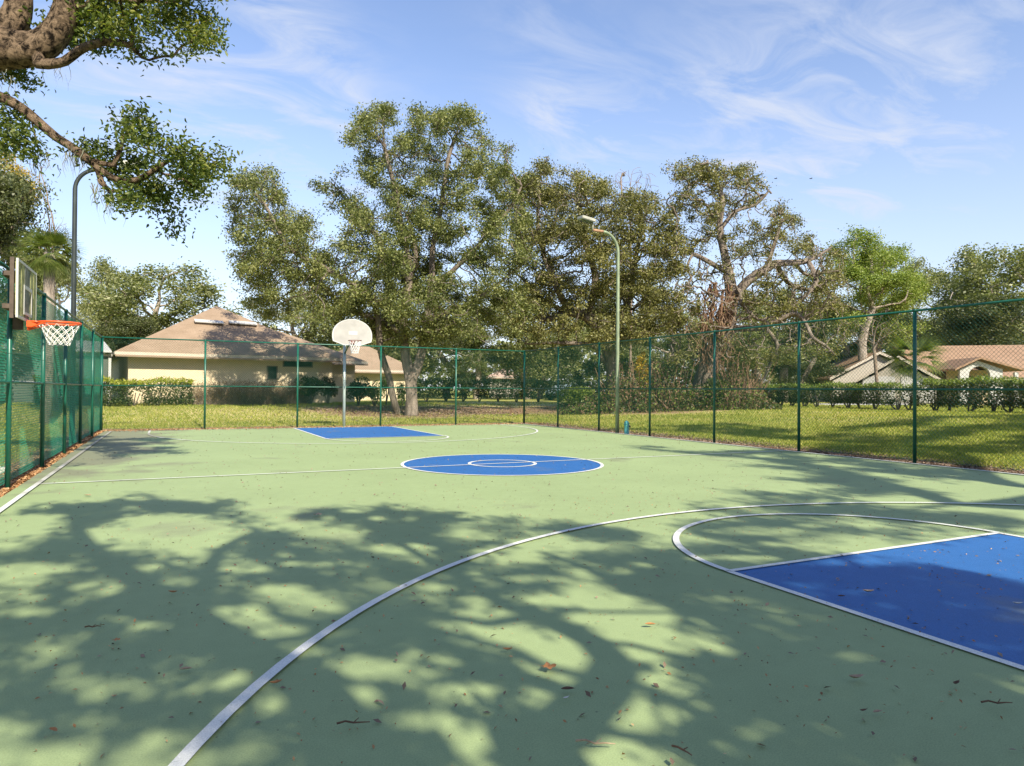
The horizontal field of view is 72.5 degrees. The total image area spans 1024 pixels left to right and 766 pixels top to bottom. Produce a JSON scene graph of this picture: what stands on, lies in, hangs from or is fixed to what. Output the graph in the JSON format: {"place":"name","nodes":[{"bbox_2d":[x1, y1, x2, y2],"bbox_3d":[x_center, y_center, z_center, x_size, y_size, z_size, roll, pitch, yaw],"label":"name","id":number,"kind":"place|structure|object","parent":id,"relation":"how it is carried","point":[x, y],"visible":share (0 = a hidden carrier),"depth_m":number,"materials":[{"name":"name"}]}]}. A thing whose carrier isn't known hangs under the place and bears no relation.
{"place":"outdoors","nodes":[
{"label":"outdoors","id":0,"kind":"place"},
{"bbox_2d":[0,390,1023,496],"bbox_3d":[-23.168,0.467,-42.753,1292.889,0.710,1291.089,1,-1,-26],"label":"ground","id":1,"kind":"structure","parent":0,"point":[471,399],"depth_m":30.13,"materials":[{"name":"green plant"}]},
{"bbox_2d":[0,153,41,286],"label":"palm tree","id":2,"kind":"object","parent":1,"relation":"on","point":[18,168],"visible":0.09,"depth_m":36.24,"materials":[{"name":"green plant"}]},
{"bbox_2d":[0,165,60,391],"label":"background tree","id":3,"kind":"object","parent":1,"relation":"on","point":[15,190],"visible":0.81,"depth_m":30.07,"materials":[{"name":"green plant"}]},
{"bbox_2d":[24,161,66,318],"bbox_3d":[-22.667,-5.197,33.874,5.072,12.368,1.834,0,-1,44],"label":"bare tree","id":4,"kind":"object","parent":1,"relation":"on","point":[52,221],"visible":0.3,"depth_m":33.83,"materials":[{"name":"brown plant"}]},
{"bbox_2d":[0,145,92,350],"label":"background tree","id":5,"kind":"object","parent":1,"relation":"on","point":[8,255],"visible":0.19,"depth_m":35.34,"materials":[{"name":"green plant"}]},
{"bbox_2d":[10,223,87,423],"bbox_3d":[-16.020,-1.998,24.128,2.462,7.046,2.420,1,-1,-26],"label":"palm tree","id":6,"kind":"object","parent":1,"relation":"on","point":[48,265],"visible":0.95,"depth_m":23.93,"materials":[{"name":"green plant"}]},
{"bbox_2d":[0,279,97,351],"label":"background tree","id":7,"kind":"object","parent":1,"relation":"on","point":[56,300],"visible":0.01,"depth_m":61.92,"materials":[{"name":"green plant"}]},
{"bbox_2d":[0,261,102,487],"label":"chain link fence","id":8,"kind":"object","parent":1,"relation":"on","point":[43,383],"visible":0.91,"depth_m":12.58,"materials":[{"name":"green metal"}]},
{"bbox_2d":[2,256,81,345],"bbox_3d":[-6.498,-1.077,9.764,0.844,1.098,1.375,1,-1,-26],"label":"basketball hoop","id":9,"kind":"object","parent":8,"relation":"attached to","point":[21,306],"visible":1,"depth_m":9.56,"materials":[{"name":"white plastic"}]},
{"bbox_2d":[0,430,103,497],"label":"leaf litter","id":10,"kind":"object","parent":1,"relation":"on","point":[16,482],"visible":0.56,"depth_m":12.10,"materials":[{"name":"brown plant"}]},
{"bbox_2d":[0,340,111,403],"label":"house","id":11,"kind":"structure","parent":1,"relation":"on","point":[107,371],"depth_m":32.93,"materials":[{"name":"paint"}]},
{"bbox_2d":[14,255,100,410],"bbox_3d":[-19.070,-2.061,28.859,3.429,6.741,2.934,0,-1,39],"label":"background tree","id":12,"kind":"object","parent":1,"relation":"on","point":[86,314],"visible":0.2,"depth_m":28.97,"materials":[{"name":"green plant"}]},
{"bbox_2d":[56,254,145,343],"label":"background tree","id":13,"kind":"object","parent":1,"relation":"on","point":[104,269],"visible":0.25,"depth_m":61.41,"materials":[{"name":"green plant"}]},
{"bbox_2d":[69,160,140,443],"bbox_3d":[-10.065,-2.012,17.349,1.542,7.169,0.300,1,-1,-23],"label":"light pole","id":14,"kind":"object","parent":1,"relation":"on","point":[80,176],"visible":0.4,"depth_m":17.04,"materials":[{"name":"grey metal"}]},
{"bbox_2d":[32,374,195,406],"bbox_3d":[-18.640,0.401,33.003,6.708,1.585,1.423,1,-1,-33],"label":"hedge","id":15,"kind":"object","parent":1,"relation":"on","point":[153,401],"visible":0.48,"depth_m":33.45,"materials":[{"name":"green plant"}]},
{"bbox_2d":[0,0,250,247],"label":"oak tree","id":16,"kind":"object","parent":1,"relation":"on","point":[51,36],"visible":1,"depth_m":9.92,"materials":[{"name":"green plant"}]},
{"bbox_2d":[94,315,161,378],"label":"background tree","id":17,"kind":"object","parent":1,"relation":"on","point":[136,327],"visible":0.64,"depth_m":51.18,"materials":[{"name":"green plant"}]},
{"bbox_2d":[59,256,267,372],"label":"background tree","id":18,"kind":"object","parent":1,"relation":"on","point":[130,293],"visible":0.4,"depth_m":55.59,"materials":[{"name":"green plant"}]},
{"bbox_2d":[178,378,240,404],"bbox_3d":[-15.380,0.414,35.489,3.294,1.503,2.153,1,-1,-26],"label":"dry shrub","id":19,"kind":"object","parent":1,"relation":"on","point":[211,400],"visible":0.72,"depth_m":35.30,"materials":[{"name":"beige plant"}]},
{"bbox_2d":[209,379,269,404],"bbox_3d":[-14.096,0.483,36.282,2.725,1.416,2.442,0,-1,11],"label":"dry shrub","id":20,"kind":"object","parent":1,"relation":"on","point":[238,397],"visible":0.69,"depth_m":36.18,"materials":[{"name":"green plant"}]},
{"bbox_2d":[108,306,405,403],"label":"house","id":21,"kind":"structure","parent":1,"relation":"on","point":[216,323],"depth_m":38.44,"materials":[{"name":"beige paint"}]},
{"bbox_2d":[266,366,277,379],"bbox_3d":[-13.272,-0.566,38.627,0.591,0.764,0.090,1,-1,-34],"label":"window","id":22,"kind":"structure","parent":21,"relation":"in","point":[271,376],"depth_m":38.59,"materials":[{"name":"black glass"}]},
{"bbox_2d":[283,361,312,367],"bbox_3d":[-12.091,-1.109,39.420,1.690,0.438,0.090,1,-1,-34],"label":"window","id":23,"kind":"structure","parent":21,"relation":"in","point":[292,363],"depth_m":39.33,"materials":[{"name":"black glass"}]},
{"bbox_2d":[243,379,293,404],"bbox_3d":[-12.949,0.487,37.163,3.233,1.432,2.650,1,-1,-26],"label":"dry shrub","id":24,"kind":"object","parent":1,"relation":"on","point":[272,395],"visible":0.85,"depth_m":37.01,"materials":[{"name":"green plant"}]},
{"bbox_2d":[236,285,342,350],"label":"background tree","id":25,"kind":"object","parent":1,"relation":"on","point":[310,334],"visible":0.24,"depth_m":57.94,"materials":[{"name":"green plant"}]},
{"bbox_2d":[272,380,320,404],"bbox_3d":[-11.691,0.473,38.010,2.372,1.444,2.937,0,-1,36],"label":"dry shrub","id":26,"kind":"object","parent":1,"relation":"on","point":[300,400],"visible":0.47,"depth_m":37.70,"materials":[{"name":"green plant"}]},
{"bbox_2d":[294,374,321,402],"bbox_3d":[-10.774,0.365,37.481,1.538,1.688,1.617,0,-1,10],"label":"shrub","id":27,"kind":"object","parent":1,"relation":"on","point":[312,382],"visible":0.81,"depth_m":37.30,"materials":[{"name":"green plant"}]},
{"bbox_2d":[99,336,524,430],"bbox_3d":[-6.241,0.157,25.367,15.093,3.141,0.094,1,-1,-26],"label":"chain link fence","id":28,"kind":"object","parent":1,"relation":"on","point":[416,385],"visible":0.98,"depth_m":24.69,"materials":[{"name":"green metal"}]},
{"bbox_2d":[84,422,547,431],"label":"leaf litter","id":29,"kind":"object","parent":1,"relation":"on","point":[246,428],"visible":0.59,"depth_m":24.60,"materials":[{"name":"brown plant"}]},
{"bbox_2d":[318,376,337,403],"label":"shrub","id":30,"kind":"object","parent":1,"relation":"on","point":[328,390],"visible":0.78,"depth_m":37.67,"materials":[{"name":"green plant"}]},
{"bbox_2d":[103,403,578,424],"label":"leaf litter","id":31,"kind":"object","parent":1,"relation":"on","point":[435,408],"visible":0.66,"depth_m":34.27,"materials":[{"name":"brown plant"}]},
{"bbox_2d":[346,375,369,405],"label":"shrub","id":32,"kind":"object","parent":1,"relation":"on","point":[361,392],"visible":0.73,"depth_m":36.59,"materials":[{"name":"green plant"}]},
{"bbox_2d":[365,380,385,406],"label":"shrub","id":33,"kind":"object","parent":1,"relation":"on","point":[373,394],"visible":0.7,"depth_m":36.43,"materials":[{"name":"green plant"}]},
{"bbox_2d":[313,259,442,414],"bbox_3d":[-6.269,-2.236,31.667,5.041,7.798,4.958,0,-1,42],"label":"oak tree","id":34,"kind":"object","parent":1,"relation":"on","point":[377,328],"visible":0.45,"depth_m":31.80,"materials":[{"name":"green plant"}]},
{"bbox_2d":[217,98,545,415],"bbox_3d":[-6.367,-6.472,32.519,16.024,16.166,10.224,0,-1,-1],"label":"oak tree","id":35,"kind":"object","parent":1,"relation":"on","point":[407,254],"visible":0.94,"depth_m":30.84,"materials":[{"name":"green plant"}]},
{"bbox_2d":[382,376,388,404],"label":"shrub","id":36,"kind":"object","parent":1,"relation":"on","point":[384,383],"visible":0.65,"depth_m":38.41,"materials":[{"name":"green plant"}]},
{"bbox_2d":[395,381,405,405],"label":"shrub","id":37,"kind":"object","parent":1,"relation":"on","point":[401,390],"visible":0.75,"depth_m":38.90,"materials":[{"name":"green plant"}]},
{"bbox_2d":[336,281,486,375],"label":"background tree","id":38,"kind":"object","parent":1,"relation":"on","point":[397,353],"visible":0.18,"depth_m":60.22,"materials":[{"name":"green plant"}]},
{"bbox_2d":[416,317,492,397],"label":"background tree","id":39,"kind":"object","parent":1,"relation":"on","point":[447,361],"visible":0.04,"depth_m":69.26,"materials":[{"name":"green plant"}]},
{"bbox_2d":[434,331,517,398],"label":"background tree","id":40,"kind":"object","parent":1,"relation":"on","point":[473,344],"visible":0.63,"depth_m":61.25,"materials":[{"name":"green plant"}]},
{"bbox_2d":[78,324,889,395],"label":"distant woods","id":41,"kind":"object","parent":1,"relation":"on","point":[490,372],"visible":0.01,"depth_m":107.89,"materials":[{"name":"green plant"}]},
{"bbox_2d":[489,369,518,397],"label":"house","id":42,"kind":"structure","parent":1,"relation":"on","point":[499,377],"depth_m":76.09,"materials":[{"name":"beige"}]},
{"bbox_2d":[0,424,1023,765],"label":"court surface","id":43,"kind":"object","parent":1,"relation":"on","point":[422,716],"visible":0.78,"depth_m":4.28,"materials":[{"name":"green paint"}]},
{"bbox_2d":[0,431,110,511],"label":"side line","id":44,"kind":"object","parent":43,"relation":"on","point":[9,503],"visible":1,"depth_m":10.14,"materials":[{"name":"white paint"}]},
{"bbox_2d":[147,424,537,442],"bbox_3d":[-4.266,1.534,21.283,12.268,0.001,7.734,1,-1,-26],"label":"three point line","id":45,"kind":"object","parent":43,"relation":"on","point":[148,433],"visible":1,"depth_m":18.92,"materials":[{"name":"white paint"}]},
{"bbox_2d":[332,319,371,426],"bbox_3d":[-5.605,-0.261,24.179,1.411,3.860,1.366,0,-1,20],"label":"basketball hoop","id":46,"kind":"object","parent":43,"relation":"on","point":[354,332],"visible":0.99,"depth_m":24.00,"materials":[{"name":"white paint"}]},
{"bbox_2d":[336,718,369,723],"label":"twig","id":47,"kind":"object","parent":43,"relation":"on","point":[347,721],"visible":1,"depth_m":2.79,"materials":[{"name":"wood"}]},
{"bbox_2d":[296,426,442,438],"bbox_3d":[-4.745,1.551,22.266,3.432,0.001,5.548,1,-1,-26],"label":"key paint","id":48,"kind":"object","parent":43,"relation":"on","point":[360,432],"visible":1,"depth_m":21.87,"materials":[{"name":"blue paint"}]},
{"bbox_2d":[40,450,784,483],"bbox_3d":[-0.177,1.478,12.894,14.340,0.001,0.052,1,-1,-26],"label":"half court line","id":49,"kind":"object","parent":43,"relation":"on","point":[382,468],"visible":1,"depth_m":11.88,"materials":[{"name":"white paint"}]},
{"bbox_2d":[404,454,600,474],"bbox_3d":[-0.177,1.486,12.894,3.620,0.001,3.620,1,-1,-26],"label":"circle paint","id":50,"kind":"object","parent":43,"relation":"on","point":[545,465],"visible":0.97,"depth_m":12.65,"materials":[{"name":"blue paint"}]},
{"bbox_2d":[401,454,603,475],"bbox_3d":[-0.177,1.481,12.894,3.718,0.001,3.718,1,-1,-26],"label":"circle line","id":51,"kind":"object","parent":50,"relation":"on","point":[403,465],"visible":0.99,"depth_m":12.18,"materials":[{"name":"white paint"}]},
{"bbox_2d":[468,460,536,466],"bbox_3d":[-0.177,1.480,12.894,1.278,0.001,1.278,1,-1,-26],"label":"circle line","id":52,"kind":"object","parent":50,"relation":"on","point":[535,463],"visible":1,"depth_m":12.80,"materials":[{"name":"white paint"}]},
{"bbox_2d":[5,424,1022,764],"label":"leaf specks","id":53,"kind":"object","parent":43,"relation":"on","point":[503,574],"visible":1,"depth_m":5.74,"materials":[{"name":"brown plant"}]},
{"bbox_2d":[7,488,1023,765],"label":"leaf specks","id":54,"kind":"object","parent":43,"relation":"on","point":[517,618],"visible":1,"depth_m":4.12,"materials":[{"name":"brown plant"}]},
{"bbox_2d":[29,469,1022,755],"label":"leaf specks","id":55,"kind":"object","parent":43,"relation":"on","point":[511,607],"visible":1,"depth_m":4.72,"materials":[{"name":"brown plant"}]},
{"bbox_2d":[539,662,555,668],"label":"fallen leaf","id":56,"kind":"object","parent":43,"relation":"on","point":[547,665],"visible":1,"depth_m":3.37,"materials":[{"name":"brown plant"}]},
{"bbox_2d":[575,738,614,744],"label":"twig","id":57,"kind":"object","parent":43,"relation":"on","point":[587,740],"visible":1,"depth_m":2.64,"materials":[{"name":"brown wood"}]},
{"bbox_2d":[168,502,1023,765],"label":"three point line","id":58,"kind":"object","parent":43,"relation":"on","point":[192,747],"visible":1,"depth_m":3.62,"materials":[{"name":"white paint"}]},
{"bbox_2d":[577,215,619,432],"bbox_3d":[2.773,-1.748,22.115,1.612,6.899,0.300,1,-1,-32],"label":"light pole","id":59,"kind":"object","parent":43,"relation":"on","point":[584,218],"visible":0.97,"depth_m":22.45,"materials":[{"name":"metal"}]},
{"bbox_2d":[624,420,630,433],"bbox_3d":[3.616,1.390,21.919,0.225,0.430,0.180,1,-1,-26],"label":"water bottle","id":60,"kind":"object","parent":43,"relation":"on","point":[626,426],"visible":0.98,"depth_m":21.85,"materials":[{"name":"teal paint"}]},
{"bbox_2d":[671,745,691,755],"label":"twig","id":61,"kind":"object","parent":43,"relation":"on","point":[680,748],"visible":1,"depth_m":2.60,"materials":[{"name":"wood"}]},
{"bbox_2d":[531,424,1023,474],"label":"side line","id":62,"kind":"object","parent":43,"relation":"on","point":[808,452],"visible":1,"depth_m":15.01,"materials":[{"name":"white paint"}]},
{"bbox_2d":[673,513,996,570],"bbox_3d":[2.793,1.435,6.800,3.490,0.001,1.746,1,-1,-26],"label":"free throw arc","id":63,"kind":"object","parent":43,"relation":"on","point":[677,542],"visible":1,"depth_m":6.95,"materials":[{"name":"white paint"}]},
{"bbox_2d":[728,532,998,570],"bbox_3d":[3.175,1.431,6.016,3.432,0.001,0.052,1,-1,-26],"label":"free throw line","id":64,"kind":"object","parent":43,"relation":"on","point":[778,563],"visible":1,"depth_m":5.88,"materials":[{"name":"white paint"}]},
{"bbox_2d":[726,571,1023,669],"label":"court line","id":65,"kind":"object","parent":43,"relation":"on","point":[1010,663],"visible":1,"depth_m":4.07,"materials":[{"name":"white paint"}]},
{"bbox_2d":[735,533,1023,665],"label":"key paint","id":66,"kind":"object","parent":43,"relation":"on","point":[919,594],"visible":1,"depth_m":4.91,"materials":[{"name":"blue paint"}]},
{"bbox_2d":[981,699,1012,703],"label":"twig","id":67,"kind":"object","parent":43,"relation":"on","point":[983,701],"visible":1,"depth_m":3.01,"materials":[{"name":"wood"}]},
{"bbox_2d":[417,376,629,401],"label":"hedge","id":68,"kind":"object","parent":1,"relation":"on","point":[426,382],"visible":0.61,"depth_m":47.82,"materials":[{"name":"green plant"}]},
{"bbox_2d":[463,288,594,398],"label":"background tree","id":69,"kind":"object","parent":1,"relation":"on","point":[520,345],"visible":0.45,"depth_m":60.20,"materials":[{"name":"green plant"}]},
{"bbox_2d":[502,349,569,398],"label":"background tree","id":70,"kind":"object","parent":1,"relation":"on","point":[543,379],"visible":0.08,"depth_m":65.59,"materials":[{"name":"green plant"}]},
{"bbox_2d":[556,386,594,404],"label":"shrub","id":71,"kind":"object","parent":1,"relation":"on","point":[561,392],"visible":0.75,"depth_m":37.13,"materials":[{"name":"green plant"}]},
{"bbox_2d":[547,324,610,383],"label":"background tree","id":72,"kind":"object","parent":1,"relation":"on","point":[587,372],"visible":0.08,"depth_m":72.24,"materials":[{"name":"green plant"}]},
{"bbox_2d":[497,148,691,407],"bbox_3d":[4.663,-5.569,36.909,10.510,14.175,9.633,0,-1,2],"label":"oak tree","id":73,"kind":"object","parent":1,"relation":"on","point":[547,276],"visible":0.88,"depth_m":35.09,"materials":[{"name":"green plant"}]},
{"bbox_2d":[608,167,657,381],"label":"palm tree","id":74,"kind":"object","parent":1,"relation":"on","point":[621,188],"visible":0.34,"depth_m":57.96,"materials":[{"name":"green plant"}]},
{"bbox_2d":[568,264,705,382],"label":"background tree","id":75,"kind":"object","parent":1,"relation":"on","point":[581,321],"visible":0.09,"depth_m":65.98,"materials":[{"name":"green plant"}]},
{"bbox_2d":[634,351,648,406],"bbox_3d":[6.805,-0.111,36.453,0.926,3.106,0.736,0,-1,34],"label":"shrub","id":76,"kind":"object","parent":1,"relation":"on","point":[639,360],"visible":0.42,"depth_m":36.42,"materials":[{"name":"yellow plant"}]},
{"bbox_2d":[601,306,720,382],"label":"background tree","id":77,"kind":"object","parent":1,"relation":"on","point":[653,356],"visible":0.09,"depth_m":60.75,"materials":[{"name":"green plant"}]},
{"bbox_2d":[559,358,782,414],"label":"undergrowth","id":78,"kind":"object","parent":1,"relation":"on","point":[671,397],"visible":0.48,"depth_m":34.84,"materials":[{"name":"green plant"}]},
{"bbox_2d":[590,361,780,410],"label":"dry vines","id":79,"kind":"object","parent":1,"relation":"on","point":[743,385],"visible":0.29,"depth_m":35.84,"materials":[{"name":"plant"}]},
{"bbox_2d":[658,318,747,380],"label":"background tree","id":80,"kind":"object","parent":1,"relation":"on","point":[682,346],"visible":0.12,"depth_m":55.94,"materials":[{"name":"green plant"}]},
{"bbox_2d":[703,377,730,402],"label":"shrub","id":81,"kind":"object","parent":1,"relation":"on","point":[717,385],"visible":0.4,"depth_m":35.15,"materials":[{"name":"green plant"}]},
{"bbox_2d":[659,153,858,407],"bbox_3d":[13.238,-5.597,36.850,12.110,14.308,7.919,0,-1,0],"label":"oak tree","id":82,"kind":"object","parent":1,"relation":"on","point":[735,297],"visible":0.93,"depth_m":35.66,"materials":[{"name":"green plant"}]},
{"bbox_2d":[522,422,1023,473],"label":"leaf litter","id":83,"kind":"object","parent":1,"relation":"on","point":[947,464],"visible":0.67,"depth_m":16.13,"materials":[{"name":"brown plant"}]},
{"bbox_2d":[524,298,1023,469],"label":"chain link fence","id":84,"kind":"object","parent":1,"relation":"on","point":[915,388],"visible":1,"depth_m":16.08,"materials":[{"name":"green metal"}]},
{"bbox_2d":[716,297,839,384],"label":"background tree","id":85,"kind":"object","parent":1,"relation":"on","point":[781,358],"visible":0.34,"depth_m":50.50,"materials":[{"name":"green plant"}]},
{"bbox_2d":[737,283,842,398],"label":"background tree","id":86,"kind":"object","parent":1,"relation":"on","point":[824,315],"visible":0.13,"depth_m":57.13,"materials":[{"name":"green plant"}]},
{"bbox_2d":[767,318,849,399],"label":"background tree","id":87,"kind":"object","parent":1,"relation":"on","point":[821,373],"visible":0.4,"depth_m":53.49,"materials":[{"name":"green plant"}]},
{"bbox_2d":[745,381,928,410],"bbox_3d":[16.989,0.653,37.893,1.364,1.581,11.394,1,-1,-23],"label":"hedge","id":88,"kind":"object","parent":1,"relation":"on","point":[839,400],"visible":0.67,"depth_m":36.27,"materials":[{"name":"green plant"}]},
{"bbox_2d":[790,303,903,385],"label":"background tree","id":89,"kind":"object","parent":1,"relation":"on","point":[848,350],"visible":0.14,"depth_m":60.70,"materials":[{"name":"green plant"}]},
{"bbox_2d":[794,223,927,360],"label":"background tree","id":90,"kind":"object","parent":1,"relation":"on","point":[876,285],"visible":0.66,"depth_m":54.82,"materials":[{"name":"green plant"}]},
{"bbox_2d":[851,308,898,400],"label":"bare tree","id":91,"kind":"object","parent":1,"relation":"on","point":[875,363],"visible":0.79,"depth_m":49.89,"materials":[{"name":"brown plant"}]},
{"bbox_2d":[840,242,940,351],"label":"background tree","id":92,"kind":"object","parent":1,"relation":"on","point":[920,286],"visible":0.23,"depth_m":58.72,"materials":[{"name":"green plant"}]},
{"bbox_2d":[866,308,929,354],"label":"background tree","id":93,"kind":"object","parent":1,"relation":"on","point":[905,317],"visible":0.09,"depth_m":64.59,"materials":[{"name":"green plant"}]},
{"bbox_2d":[804,345,1023,405],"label":"house","id":94,"kind":"structure","parent":1,"relation":"on","point":[956,353],"depth_m":53.18,"materials":[{"name":"beige"}]},
{"bbox_2d":[863,376,894,402],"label":"garage door","id":95,"kind":"structure","parent":94,"relation":"in","point":[865,379],"depth_m":51.18,"materials":[{"name":"white paint"}]},
{"bbox_2d":[901,376,934,402],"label":"garage door","id":96,"kind":"structure","parent":94,"relation":"in","point":[908,381],"depth_m":50.32,"materials":[{"name":"white paint"}]},
{"bbox_2d":[877,330,950,403],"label":"palm tree","id":97,"kind":"object","parent":1,"relation":"on","point":[923,346],"visible":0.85,"depth_m":45.78,"materials":[{"name":"green plant"}]},
{"bbox_2d":[877,256,960,353],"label":"background tree","id":98,"kind":"object","parent":1,"relation":"on","point":[918,263],"visible":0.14,"depth_m":73.58,"materials":[{"name":"green plant"}]},
{"bbox_2d":[917,242,1002,344],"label":"background tree","id":99,"kind":"object","parent":1,"relation":"on","point":[969,255],"visible":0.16,"depth_m":77.36,"materials":[{"name":"green plant"}]},
{"bbox_2d":[923,267,1003,345],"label":"background tree","id":100,"kind":"object","parent":1,"relation":"on","point":[938,275],"visible":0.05,"depth_m":83.11,"materials":[{"name":"green plant"}]},
{"bbox_2d":[917,242,1023,345],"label":"background tree","id":101,"kind":"object","parent":1,"relation":"on","point":[991,285],"visible":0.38,"depth_m":71.83,"materials":[{"name":"green plant"}]},
{"bbox_2d":[917,374,1023,412],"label":"hedge","id":102,"kind":"object","parent":1,"relation":"on","point":[962,382],"visible":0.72,"depth_m":30.26,"materials":[{"name":"green plant"}]},
{"bbox_2d":[937,291,1023,344],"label":"background tree","id":103,"kind":"object","parent":1,"relation":"on","point":[982,319],"visible":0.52,"depth_m":65.92,"materials":[{"name":"green plant"}]},
{"bbox_2d":[0,0,1023,390],"label":"sky","id":104,"kind":"structure","parent":0,"point":[905,118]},
{"bbox_2d":[820,403,907,404],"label":"driveway","id":105,"kind":"structure","parent":0,"point":[861,404],"depth_m":45.91,"materials":[{"name":"concrete"}]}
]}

